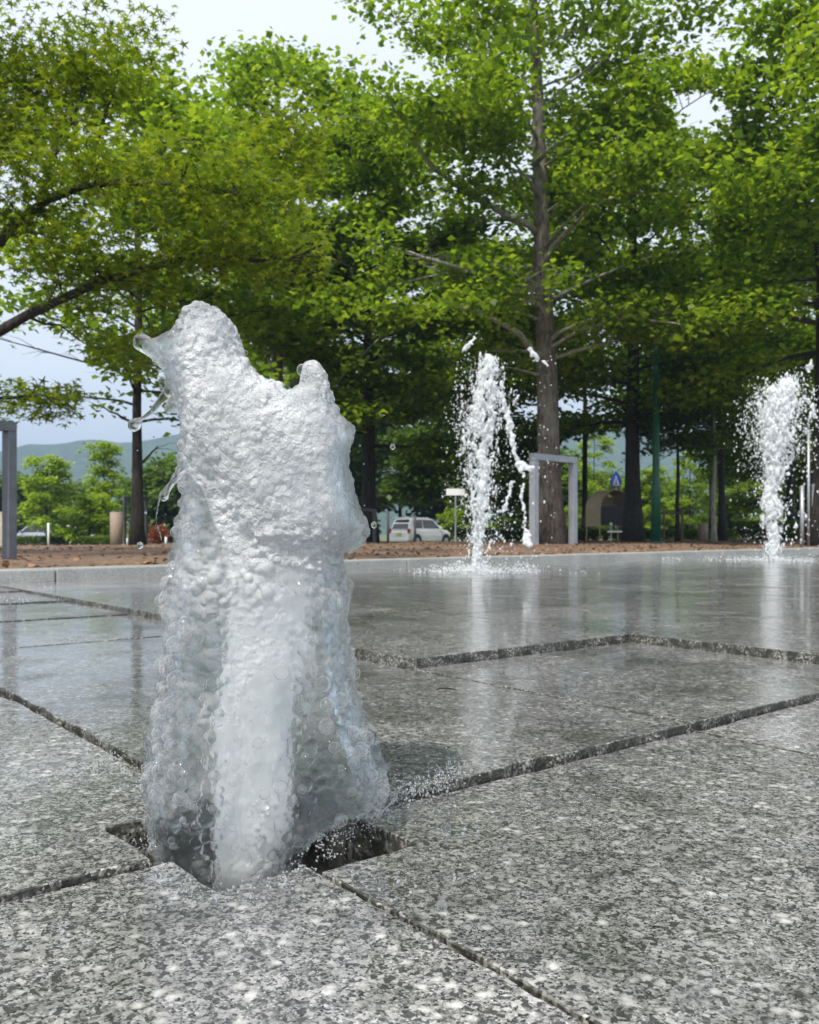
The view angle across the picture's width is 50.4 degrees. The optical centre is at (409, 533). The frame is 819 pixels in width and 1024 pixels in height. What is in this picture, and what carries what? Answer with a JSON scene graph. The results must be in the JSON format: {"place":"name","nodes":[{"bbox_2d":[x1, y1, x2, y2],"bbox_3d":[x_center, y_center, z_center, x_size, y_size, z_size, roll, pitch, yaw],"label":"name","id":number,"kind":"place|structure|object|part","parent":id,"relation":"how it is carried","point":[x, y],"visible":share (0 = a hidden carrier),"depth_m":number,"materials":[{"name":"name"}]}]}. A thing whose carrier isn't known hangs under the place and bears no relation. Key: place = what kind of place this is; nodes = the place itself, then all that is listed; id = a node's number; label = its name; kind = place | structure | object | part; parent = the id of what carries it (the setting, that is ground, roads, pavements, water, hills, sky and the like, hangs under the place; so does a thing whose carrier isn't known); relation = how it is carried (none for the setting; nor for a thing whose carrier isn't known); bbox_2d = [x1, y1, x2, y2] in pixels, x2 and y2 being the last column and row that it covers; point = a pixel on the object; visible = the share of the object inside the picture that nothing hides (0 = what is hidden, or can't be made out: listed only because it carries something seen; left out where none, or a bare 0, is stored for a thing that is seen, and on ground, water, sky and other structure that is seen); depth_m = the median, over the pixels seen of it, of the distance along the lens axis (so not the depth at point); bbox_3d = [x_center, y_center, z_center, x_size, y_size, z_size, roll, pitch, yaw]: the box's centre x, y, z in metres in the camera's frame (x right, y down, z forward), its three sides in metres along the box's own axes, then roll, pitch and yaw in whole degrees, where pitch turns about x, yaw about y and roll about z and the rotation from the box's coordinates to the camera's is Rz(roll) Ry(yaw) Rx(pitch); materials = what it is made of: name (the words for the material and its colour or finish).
{"place":"outdoors","nodes":[
{"label":"outdoors","id":0,"kind":"place"},
{"bbox_2d":[18,542,173,545],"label":"parking asphalt","id":1,"kind":"structure","parent":0,"point":[95,544],"depth_m":54.63,"materials":[{"name":"grey asphalt"}]},
{"bbox_2d":[17,524,61,542],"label":"parked car","id":2,"kind":"object","parent":1,"relation":"on","point":[25,531],"visible":0.16,"depth_m":55.33,"materials":[{"name":"silver metal"}]},
{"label":"window","id":3,"kind":"part","parent":2,"relation":"part of","materials":[{"name":"grey glass"}]},
{"bbox_2d":[389,517,449,541],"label":"parked car","id":4,"kind":"object","parent":1,"relation":"on","point":[427,529],"visible":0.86,"depth_m":45.05,"materials":[{"name":"white paint"}]},
{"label":"rear window","id":5,"kind":"part","parent":4,"relation":"part of","materials":[{"name":"grey glass"}]},
{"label":"window","id":6,"kind":"part","parent":4,"relation":"part of","materials":[{"name":"grey glass"}]},
{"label":"window","id":7,"kind":"part","parent":4,"relation":"part of","materials":[{"name":"grey glass"}]},
{"bbox_2d":[0,427,806,534],"bbox_3d":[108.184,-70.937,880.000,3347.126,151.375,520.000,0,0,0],"label":"hills","id":8,"kind":"structure","parent":0,"point":[71,454],"depth_m":939.07,"materials":[{"name":"green plant"}]},
{"bbox_2d":[0,553,818,1023],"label":"paving","id":9,"kind":"structure","parent":0,"point":[654,723],"depth_m":1.21,"materials":[{"name":"stone"}]},
{"bbox_2d":[43,747,145,794],"bbox_3d":[-0.471,0.378,1.411,0.264,0.026,0.158,0,0,35],"label":"water splash","id":10,"kind":"object","parent":9,"relation":"on","point":[110,758],"visible":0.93,"depth_m":1.42,"materials":[{"name":"clear liquid"}]},
{"bbox_2d":[6,838,274,953],"bbox_3d":[-0.394,0.394,0.983,0.215,0.014,0.552,0,0,-41],"label":"water splash","id":11,"kind":"object","parent":9,"relation":"on","point":[74,904],"visible":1,"depth_m":0.90,"materials":[{"name":"clear liquid"}]},
{"bbox_2d":[303,823,351,868],"bbox_3d":[-0.198,0.520,1.145,0.360,0.200,0.360,0,0,-39],"label":"fountain pit","id":12,"kind":"object","parent":9,"relation":"on","point":[337,861],"depth_m":1.27,"materials":[{"name":"metal"}]},
{"bbox_2d":[125,300,389,908],"bbox_3d":[-0.183,0.104,1.129,0.379,0.802,0.338,0,0,-39],"label":"water jet","id":13,"kind":"object","parent":12,"relation":"in","point":[263,758],"visible":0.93,"depth_m":1.09,"materials":[{"name":"white liquid"}]},
{"bbox_2d":[137,542,142,548],"bbox_3d":[-0.345,0.015,1.115,0.008,0.010,0.008,0,0,0],"label":"water drop","id":14,"kind":"object","parent":13,"relation":"attached to","point":[139,545],"visible":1,"depth_m":1.11,"materials":[{"name":"clear liquid"}]},
{"bbox_2d":[371,521,376,527],"bbox_3d":[-0.045,-0.012,1.115,0.008,0.009,0.008,0,0,0],"label":"water drop","id":15,"kind":"object","parent":13,"relation":"attached to","point":[373,524],"visible":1,"depth_m":1.11,"materials":[{"name":"clear liquid"}]},
{"bbox_2d":[205,797,590,932],"bbox_3d":[0.035,0.388,1.049,0.261,0.028,0.593,0,0,40],"label":"water splash","id":16,"kind":"object","parent":9,"relation":"on","point":[397,881],"visible":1,"depth_m":0.99,"materials":[{"name":"clear liquid"}]},
{"bbox_2d":[366,742,480,826],"bbox_3d":[0.011,0.355,1.305,0.150,0.075,0.333,0,0,35],"label":"water splash","id":17,"kind":"object","parent":9,"relation":"on","point":[379,812],"visible":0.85,"depth_m":1.30,"materials":[{"name":"clear liquid"}]},
{"bbox_2d":[436,898,447,911],"bbox_3d":[0.035,0.394,0.924,0.012,0.014,0.012,0,0,0],"label":"water drop","id":18,"kind":"object","parent":9,"relation":"on","point":[441,904],"visible":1,"depth_m":0.92,"materials":[{"name":"clear liquid"}]},
{"bbox_2d":[441,822,450,832],"bbox_3d":[0.049,0.394,1.166,0.013,0.015,0.013,0,0,0],"label":"water drop","id":19,"kind":"object","parent":9,"relation":"on","point":[445,827],"visible":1,"depth_m":1.16,"materials":[{"name":"clear liquid"}]},
{"bbox_2d":[404,333,598,576],"bbox_3d":[0.755,-0.754,8.063,1.861,2.291,2.310,0,0,0],"label":"water jet","id":20,"kind":"object","parent":9,"relation":"on","point":[479,426],"visible":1,"depth_m":8.09,"materials":[{"name":"white liquid"}]},
{"bbox_2d":[662,359,818,563],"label":"water jet","id":21,"kind":"object","parent":9,"relation":"on","point":[776,433],"visible":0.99,"depth_m":11.38,"materials":[{"name":"white liquid"}]},
{"bbox_2d":[0,539,818,568],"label":"soil","id":22,"kind":"structure","parent":0,"point":[108,557],"depth_m":13.32,"materials":[{"name":"brown soil"}]},
{"bbox_2d":[0,420,16,558],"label":"bar frame","id":23,"kind":"object","parent":22,"relation":"on","point":[9,488],"visible":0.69,"depth_m":9.26,"materials":[{"name":"metal"}]},
{"bbox_2d":[122,496,147,544],"bbox_3d":[-7.026,-0.317,22.300,0.070,1.271,0.771,0,0,31],"label":"bar frame","id":24,"kind":"object","parent":22,"relation":"on","point":[124,498],"visible":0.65,"depth_m":21.99,"materials":[{"name":"metal"}]},
{"bbox_2d":[0,0,368,429],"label":"plaza tree","id":25,"kind":"object","parent":22,"relation":"on","point":[77,71],"visible":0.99,"depth_m":8.81,"materials":[{"name":"green plant"}]},
{"bbox_2d":[0,31,371,544],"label":"plaza tree","id":26,"kind":"object","parent":22,"relation":"on","point":[187,107],"visible":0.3,"depth_m":20.11,"materials":[{"name":"green plant"}]},
{"bbox_2d":[114,26,448,398],"bbox_3d":[-4.023,-7.292,25.695,9.827,15.261,9.980,0,0,23],"label":"plaza tree","id":27,"kind":"object","parent":22,"relation":"on","point":[249,72],"visible":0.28,"depth_m":24.45,"materials":[{"name":"green plant"}]},
{"bbox_2d":[361,508,375,542],"bbox_3d":[-1.217,-0.211,24.250,0.075,1.001,0.756,0,0,43],"label":"bar frame","id":28,"kind":"object","parent":22,"relation":"on","point":[374,519],"visible":0.3,"depth_m":24.45,"materials":[{"name":"metal"}]},
{"bbox_2d":[234,82,535,541],"bbox_3d":[-1.524,-6.813,27.969,11.134,14.318,11.299,0,0,0],"label":"plaza tree","id":29,"kind":"object","parent":22,"relation":"on","point":[418,378],"visible":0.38,"depth_m":25.94,"materials":[{"name":"green plant"}]},
{"bbox_2d":[387,511,388,541],"bbox_3d":[-0.642,-0.167,26.000,0.070,1.050,0.068,0,0,0],"label":"bollard","id":30,"kind":"object","parent":22,"relation":"on","point":[387,526],"visible":0.85,"depth_m":25.97,"materials":[{"name":"metal"}]},
{"bbox_2d":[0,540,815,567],"bbox_3d":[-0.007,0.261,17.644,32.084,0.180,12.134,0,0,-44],"label":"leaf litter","id":31,"kind":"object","parent":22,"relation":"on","point":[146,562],"visible":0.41,"depth_m":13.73,"materials":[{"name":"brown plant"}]},
{"bbox_2d":[414,515,415,541],"bbox_3d":[0.164,-0.110,26.000,0.070,0.900,0.068,0,0,0],"label":"bollard","id":32,"kind":"object","parent":22,"relation":"on","point":[414,528],"visible":0.85,"depth_m":25.97,"materials":[{"name":"metal"}]},
{"bbox_2d":[446,489,464,541],"bbox_3d":[1.322,-0.481,24.991,0.540,1.635,0.062,0,0,0],"label":"notice sign","id":33,"kind":"object","parent":22,"relation":"on","point":[455,492],"visible":0.8,"depth_m":24.96,"materials":[{"name":"metal"}]},
{"bbox_2d":[453,527,602,540],"bbox_3d":[4.066,0.048,29.996,5.101,0.603,0.848,0,0,0],"label":"hedge","id":34,"kind":"object","parent":22,"relation":"on","point":[591,533],"visible":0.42,"depth_m":29.80,"materials":[{"name":"green plant"}]},
{"bbox_2d":[529,453,577,544],"bbox_3d":[3.437,-0.790,20.700,1.642,2.171,0.160,0,0,-42],"label":"bar frame","id":35,"kind":"object","parent":22,"relation":"on","point":[571,461],"visible":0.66,"depth_m":20.59,"materials":[{"name":"metal"}]},
{"bbox_2d":[290,0,818,543],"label":"plaza tree","id":36,"kind":"object","parent":22,"relation":"on","point":[476,108],"visible":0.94,"depth_m":19.38,"materials":[{"name":"green plant"}]},
{"bbox_2d":[586,489,623,540],"bbox_3d":[6.535,-0.566,28.500,1.243,1.760,0.850,0,0,-20],"label":"arched hutch","id":37,"kind":"object","parent":22,"relation":"on","point":[601,509],"visible":0.77,"depth_m":28.24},
{"bbox_2d":[607,523,621,541],"bbox_3d":[5.937,0.002,25.200,0.420,0.660,0.100,0,0,0],"label":"tap stand","id":38,"kind":"object","parent":22,"relation":"on","point":[610,531],"visible":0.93,"depth_m":25.17,"materials":[{"name":"metal"}]},
{"bbox_2d":[610,471,621,539],"bbox_3d":[8.545,-1.129,35.998,0.482,2.990,0.124,0,0,0],"label":"crossing sign","id":39,"kind":"object","parent":22,"relation":"on","point":[616,481],"visible":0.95,"depth_m":35.98,"materials":[{"name":"blue metal"}]},
{"bbox_2d":[424,66,815,541],"bbox_3d":[6.335,-6.829,26.446,12.062,14.254,10.528,0,0,0],"label":"plaza tree","id":40,"kind":"object","parent":22,"relation":"on","point":[585,240],"visible":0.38,"depth_m":25.71,"materials":[{"name":"green plant"}]},
{"bbox_2d":[648,275,663,542],"bbox_3d":[6.800,-3.413,24.000,0.440,7.500,0.440,0,0,0],"label":"lamp pole","id":41,"kind":"object","parent":22,"relation":"on","point":[656,512],"visible":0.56,"depth_m":23.92,"materials":[{"name":"metal"}]},
{"bbox_2d":[600,528,737,540],"bbox_3d":[9.195,0.051,30.994,4.951,0.577,0.851,0,0,0],"label":"hedge","id":42,"kind":"object","parent":22,"relation":"on","point":[691,532],"visible":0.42,"depth_m":30.79,"materials":[{"name":"green plant"}]},
{"bbox_2d":[661,509,685,541],"bbox_3d":[8.066,-0.208,26.622,0.782,1.080,0.115,0,0,0],"label":"stake","id":43,"kind":"object","parent":22,"relation":"on","point":[664,512],"visible":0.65,"depth_m":26.57,"materials":[{"name":"brown wood"}]},
{"bbox_2d":[618,349,741,540],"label":"staked tree","id":44,"kind":"object","parent":22,"relation":"on","point":[648,425],"visible":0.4,"depth_m":26.58,"materials":[{"name":"green plant"}]},
{"bbox_2d":[636,345,764,541],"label":"staked tree","id":45,"kind":"object","parent":22,"relation":"on","point":[695,419],"visible":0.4,"depth_m":25.92,"materials":[{"name":"green plant"}]},
{"bbox_2d":[590,184,815,540],"bbox_3d":[10.634,-5.935,30.162,9.649,12.484,8.587,0,0,19],"label":"broadleaf tree","id":46,"kind":"object","parent":22,"relation":"on","point":[793,332],"visible":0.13,"depth_m":29.11,"materials":[{"name":"green plant"}]},
{"bbox_2d":[698,524,707,540],"bbox_3d":[9.446,0.011,28.000,0.320,0.680,0.312,0,0,0],"label":"stone post","id":47,"kind":"object","parent":22,"relation":"on","point":[702,532],"visible":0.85,"depth_m":27.86,"materials":[{"name":"grey stone"}]},
{"bbox_2d":[638,0,818,545],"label":"plaza tree","id":48,"kind":"object","parent":22,"relation":"on","point":[789,197],"visible":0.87,"depth_m":19.55,"materials":[{"name":"green plant"}]},
{"bbox_2d":[642,115,816,540],"bbox_3d":[14.322,-7.357,32.116,10.831,15.328,12.312,0,0,0],"label":"broadleaf tree","id":49,"kind":"object","parent":22,"relation":"on","point":[790,477],"visible":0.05,"depth_m":30.98,"materials":[{"name":"green plant"}]},
{"bbox_2d":[679,327,814,525],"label":"broadleaf tree","id":50,"kind":"object","parent":22,"relation":"on","point":[732,466],"visible":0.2,"depth_m":37.91,"materials":[{"name":"green plant"}]},
{"bbox_2d":[733,519,806,541],"bbox_3d":[11.925,-0.059,27.001,3.606,0.814,1.054,0,0,0],"label":"hedge","id":51,"kind":"object","parent":22,"relation":"on","point":[755,527],"visible":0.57,"depth_m":26.77,"materials":[{"name":"green plant"}]},
{"bbox_2d":[800,486,803,545],"bbox_3d":[8.797,-0.359,19.500,0.090,1.450,0.086,0,0,0],"label":"thin pole","id":52,"kind":"object","parent":22,"relation":"on","point":[801,515],"visible":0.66,"depth_m":19.46,"materials":[{"name":"metal"}]},
{"bbox_2d":[807,430,809,545],"bbox_3d":[8.714,-0.953,19.000,0.056,2.650,0.053,0,0,0],"label":"thin pole","id":53,"kind":"object","parent":22,"relation":"on","point":[808,499],"visible":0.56,"depth_m":18.98,"materials":[{"name":"metal"}]},
{"bbox_2d":[812,484,814,502],"bbox_3d":[9.983,-0.416,20.500,1.760,1.471,0.120,0,0,-38],"label":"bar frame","id":54,"kind":"object","parent":22,"relation":"on","point":[813,485],"visible":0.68,"depth_m":20.00,"materials":[{"name":"metal"}]},
{"bbox_2d":[0,0,818,450],"label":"sky","id":55,"kind":"structure","parent":0,"point":[199,21],"materials":[{"name":"white"}]},
{"bbox_2d":[107,535,765,544],"bbox_3d":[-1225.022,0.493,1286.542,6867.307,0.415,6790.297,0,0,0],"label":"ground","id":56,"kind":"structure","parent":0,"point":[383,538],"depth_m":107.66,"materials":[{"name":"green soil"}]},
{"bbox_2d":[0,512,1,544],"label":"stone post","id":57,"kind":"object","parent":56,"relation":"on","point":[0,528],"visible":0.02,"depth_m":21.78,"materials":[{"name":"beige stone"}]},
{"bbox_2d":[0,471,23,509],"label":"distant tree","id":58,"kind":"object","parent":56,"relation":"on","point":[1,484],"visible":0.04,"depth_m":69.32,"materials":[{"name":"green plant"}]},
{"bbox_2d":[0,471,74,532],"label":"distant tree","id":59,"kind":"object","parent":56,"relation":"on","point":[21,496],"visible":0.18,"depth_m":70.58,"materials":[{"name":"green plant"}]},
{"bbox_2d":[47,523,49,544],"bbox_3d":[-12.448,0.064,30.000,0.080,0.880,0.078,0,0,0],"label":"marker post","id":60,"kind":"object","parent":56,"relation":"on","point":[48,533],"visible":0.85,"depth_m":29.97,"materials":[{"name":"white paint"}]},
{"bbox_2d":[17,454,86,543],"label":"young tree","id":61,"kind":"object","parent":56,"relation":"on","point":[41,476],"visible":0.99,"depth_m":39.75,"materials":[{"name":"green plant"}]},
{"bbox_2d":[17,535,109,545],"bbox_3d":[-15.772,0.350,40.003,4.869,0.636,0.853,0,0,0],"label":"hedge","id":62,"kind":"object","parent":56,"relation":"on","point":[85,540],"visible":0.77,"depth_m":39.79,"materials":[{"name":"green plant"}]},
{"bbox_2d":[53,479,115,535],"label":"distant tree","id":63,"kind":"object","parent":56,"relation":"on","point":[79,490],"visible":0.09,"depth_m":74.78,"materials":[{"name":"green plant"}]},
{"bbox_2d":[58,491,128,544],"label":"young tree","id":64,"kind":"object","parent":56,"relation":"on","point":[100,515],"visible":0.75,"depth_m":41.57,"materials":[{"name":"green plant"}]},
{"bbox_2d":[76,440,128,544],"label":"young tree","id":65,"kind":"object","parent":56,"relation":"on","point":[103,456],"visible":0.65,"depth_m":43.68,"materials":[{"name":"green plant"}]},
{"bbox_2d":[110,512,121,544],"bbox_3d":[-8.741,-0.102,26.000,0.400,1.100,0.390,0,0,0],"label":"stone post","id":66,"kind":"object","parent":56,"relation":"on","point":[115,528],"visible":0.66,"depth_m":25.83,"materials":[{"name":"brown stone"}]},
{"bbox_2d":[98,451,180,541],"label":"distant tree","id":67,"kind":"object","parent":56,"relation":"on","point":[155,481],"visible":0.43,"depth_m":60.07,"materials":[{"name":"green plant"}]},
{"bbox_2d":[148,521,171,543],"bbox_3d":[-9.523,-0.021,32.961,1.174,1.057,1.203,0,0,0],"label":"red shrub","id":68,"kind":"object","parent":56,"relation":"on","point":[155,538],"visible":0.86,"depth_m":32.88,"materials":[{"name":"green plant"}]},
{"bbox_2d":[157,455,178,539],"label":"distant tree","id":69,"kind":"object","parent":56,"relation":"on","point":[176,507],"visible":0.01,"depth_m":64.94,"materials":[{"name":"green plant"}]},
{"bbox_2d":[3,88,355,390],"bbox_3d":[-8.426,-8.533,36.311,14.246,18.061,13.981,0,0,0],"label":"broadleaf tree","id":70,"kind":"object","parent":56,"relation":"on","point":[149,312],"visible":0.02,"depth_m":34.54,"materials":[{"name":"green plant"}]},
{"bbox_2d":[222,287,428,513],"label":"broadleaf tree","id":71,"kind":"object","parent":56,"relation":"on","point":[355,455],"visible":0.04,"depth_m":56.65,"materials":[{"name":"green plant"}]},
{"bbox_2d":[352,466,392,533],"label":"distant tree","id":72,"kind":"object","parent":56,"relation":"on","point":[380,473],"visible":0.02,"depth_m":65.87,"materials":[{"name":"green plant"}]},
{"bbox_2d":[345,300,507,521],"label":"broadleaf tree","id":73,"kind":"object","parent":56,"relation":"on","point":[379,430],"visible":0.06,"depth_m":58.91,"materials":[{"name":"green plant"}]},
{"bbox_2d":[435,486,494,540],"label":"young tree","id":74,"kind":"object","parent":56,"relation":"on","point":[451,519],"visible":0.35,"depth_m":53.65,"materials":[{"name":"green plant"}]},
{"bbox_2d":[375,230,610,519],"bbox_3d":[3.408,-6.296,38.144,10.666,13.379,10.368,0,0,0],"label":"broadleaf tree","id":75,"kind":"object","parent":56,"relation":"on","point":[409,491],"visible":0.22,"depth_m":37.83,"materials":[{"name":"green plant"}]},
{"bbox_2d":[411,425,590,540],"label":"distant tree","id":76,"kind":"object","parent":56,"relation":"on","point":[517,519],"visible":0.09,"depth_m":58.60,"materials":[{"name":"green plant"}]},
{"bbox_2d":[493,451,608,539],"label":"distant tree","id":77,"kind":"object","parent":56,"relation":"on","point":[565,501],"visible":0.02,"depth_m":64.45,"materials":[{"name":"green plant"}]},
{"bbox_2d":[453,141,709,539],"bbox_3d":[7.915,-8.247,38.196,12.673,17.214,12.342,0,0,0],"label":"broadleaf tree","id":78,"kind":"object","parent":56,"relation":"on","point":[622,393],"visible":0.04,"depth_m":37.88,"materials":[{"name":"green plant"}]},
{"bbox_2d":[562,424,624,539],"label":"young tree","id":79,"kind":"object","parent":56,"relation":"on","point":[608,464],"visible":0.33,"depth_m":53.98,"materials":[{"name":"green plant"}]},
{"bbox_2d":[578,468,666,539],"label":"distant tree","id":80,"kind":"object","parent":56,"relation":"on","point":[610,475],"visible":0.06,"depth_m":69.10,"materials":[{"name":"green plant"}]},
{"bbox_2d":[640,465,673,539],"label":"young tree","id":81,"kind":"object","parent":56,"relation":"on","point":[646,485],"visible":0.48,"depth_m":54.76,"materials":[{"name":"green plant"}]},
{"bbox_2d":[645,476,707,539],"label":"distant tree","id":82,"kind":"object","parent":56,"relation":"on","point":[684,491],"visible":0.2,"depth_m":72.13,"materials":[{"name":"green plant"}]},
{"bbox_2d":[643,447,739,538],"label":"young tree","id":83,"kind":"object","parent":56,"relation":"on","point":[698,485],"visible":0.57,"depth_m":53.65,"materials":[{"name":"green plant"}]},
{"bbox_2d":[639,139,777,528],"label":"conifer tree","id":84,"kind":"object","parent":56,"relation":"on","point":[710,487],"visible":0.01,"depth_m":43.92,"materials":[{"name":"green plant"}]},
{"bbox_2d":[694,441,784,530],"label":"young tree","id":85,"kind":"object","parent":56,"relation":"on","point":[746,487],"visible":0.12,"depth_m":56.20,"materials":[{"name":"green plant"}]},
{"bbox_2d":[691,446,812,538],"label":"distant tree","id":86,"kind":"object","parent":56,"relation":"on","point":[731,523],"visible":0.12,"depth_m":65.08,"materials":[{"name":"green plant"}]},
{"bbox_2d":[783,432,813,520],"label":"distant tree","id":87,"kind":"object","parent":56,"relation":"on","point":[812,444],"visible":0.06,"depth_m":63.22,"materials":[{"name":"green plant"}]},
{"label":"paving bed","id":88,"kind":"structure","parent":0,"visible":0},
{"bbox_2d":[0,547,818,583],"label":"curb","id":89,"kind":"structure","parent":88,"relation":"on","point":[40,575],"depth_m":8.90,"materials":[{"name":"stone"}]}
]}

